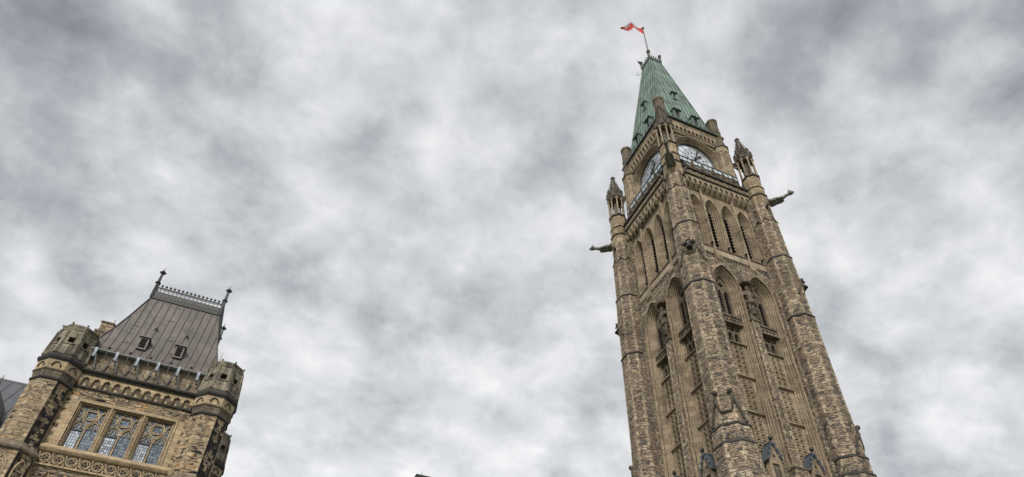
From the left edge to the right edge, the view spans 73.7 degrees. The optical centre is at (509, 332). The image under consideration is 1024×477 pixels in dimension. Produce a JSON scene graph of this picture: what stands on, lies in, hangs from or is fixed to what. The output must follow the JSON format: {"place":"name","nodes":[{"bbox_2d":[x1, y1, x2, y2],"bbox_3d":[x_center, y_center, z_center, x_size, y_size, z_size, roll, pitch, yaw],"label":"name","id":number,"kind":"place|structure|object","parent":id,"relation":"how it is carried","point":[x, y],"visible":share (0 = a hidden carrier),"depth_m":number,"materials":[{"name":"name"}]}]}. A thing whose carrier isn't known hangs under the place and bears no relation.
{"place":"outdoors","nodes":[
{"label":"outdoors","id":0,"kind":"place"},
{"bbox_2d":[0,0,1023,476],"label":"sky","id":1,"kind":"structure","parent":0,"point":[401,206],"materials":[{"name":"grey"}]},
{"label":"ground","id":2,"kind":"structure","parent":0,"visible":0},
{"bbox_2d":[0,268,244,476],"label":"corner pavilion","id":3,"kind":"structure","parent":2,"relation":"on","point":[151,386],"depth_m":52.93,"materials":[{"name":"stone"}]},
{"bbox_2d":[59,402,110,451],"bbox_3d":[-31.528,7.029,50.778,2.069,3.850,0.315,16,-43,-16],"label":"traceried window","id":4,"kind":"structure","parent":3,"relation":"in","point":[82,434],"depth_m":50.85,"materials":[{"name":"glass"}]},
{"bbox_2d":[94,410,142,458],"bbox_3d":[-29.379,7.653,51.427,2.070,3.850,0.315,16,-43,-16],"label":"traceried window","id":5,"kind":"structure","parent":3,"relation":"in","point":[117,439],"depth_m":51.51,"materials":[{"name":"glass"}]},
{"bbox_2d":[129,417,174,464],"bbox_3d":[-27.230,8.278,52.076,2.070,3.850,0.315,16,-43,-16],"label":"traceried window","id":6,"kind":"structure","parent":3,"relation":"in","point":[152,442],"depth_m":52.16,"materials":[{"name":"glass"}]},
{"bbox_2d":[0,375,429,476],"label":"block","id":7,"kind":"structure","parent":2,"relation":"on","point":[11,391],"depth_m":57.18,"materials":[{"name":"stone"}]},
{"bbox_2d":[589,27,876,476],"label":"clock tower","id":8,"kind":"structure","parent":2,"relation":"on","point":[720,379],"depth_m":56.32,"materials":[{"name":"stone"}]},
{"bbox_2d":[620,22,642,33],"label":"flag","id":9,"kind":"object","parent":8,"relation":"attached to","point":[630,26],"visible":1,"depth_m":96.95,"materials":[{"name":"red fabric"}]},
{"bbox_2d":[634,240,647,294],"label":"belfry window","id":10,"kind":"structure","parent":8,"relation":"in","point":[641,264],"depth_m":66.63,"materials":[{"name":"stone"}]},
{"bbox_2d":[644,227,660,282],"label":"belfry window","id":11,"kind":"structure","parent":8,"relation":"in","point":[650,244],"depth_m":65.25,"materials":[{"name":"stone"}]},
{"bbox_2d":[653,214,669,269],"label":"belfry window","id":12,"kind":"structure","parent":8,"relation":"in","point":[662,244],"depth_m":64.14,"materials":[{"name":"stone"}]},
{"bbox_2d":[657,307,669,330],"bbox_3d":[12.987,-1.205,57.823,0.681,2.684,1.138,16,-43,-16],"label":"stone statue","id":13,"kind":"object","parent":8,"relation":"attached to","point":[663,317],"visible":0.99,"depth_m":57.59,"materials":[{"name":"stone"}]},
{"bbox_2d":[663,200,676,255],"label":"belfry window","id":14,"kind":"structure","parent":8,"relation":"in","point":[668,217],"depth_m":63.07,"materials":[{"name":"stone"}]},
{"bbox_2d":[691,193,713,245],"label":"belfry window","id":15,"kind":"structure","parent":8,"relation":"in","point":[697,208],"depth_m":62.19,"materials":[{"name":"stone"}]},
{"bbox_2d":[704,199,730,251],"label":"belfry window","id":16,"kind":"structure","parent":8,"relation":"in","point":[716,229],"depth_m":62.56,"materials":[{"name":"stone"}]},
{"bbox_2d":[719,205,747,257],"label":"belfry window","id":17,"kind":"structure","parent":8,"relation":"in","point":[727,220],"depth_m":62.98,"materials":[{"name":"stone"}]},
{"bbox_2d":[736,211,763,263],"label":"belfry window","id":18,"kind":"structure","parent":8,"relation":"in","point":[744,226],"depth_m":63.56,"materials":[{"name":"stone"}]},
{"bbox_2d":[743,286,758,308],"bbox_3d":[19.600,-2.880,55.667,1.138,2.684,0.681,16,-43,-16],"label":"stone statue","id":19,"kind":"object","parent":8,"relation":"attached to","point":[748,297],"visible":0.98,"depth_m":55.52,"materials":[{"name":"stone"}]}
]}

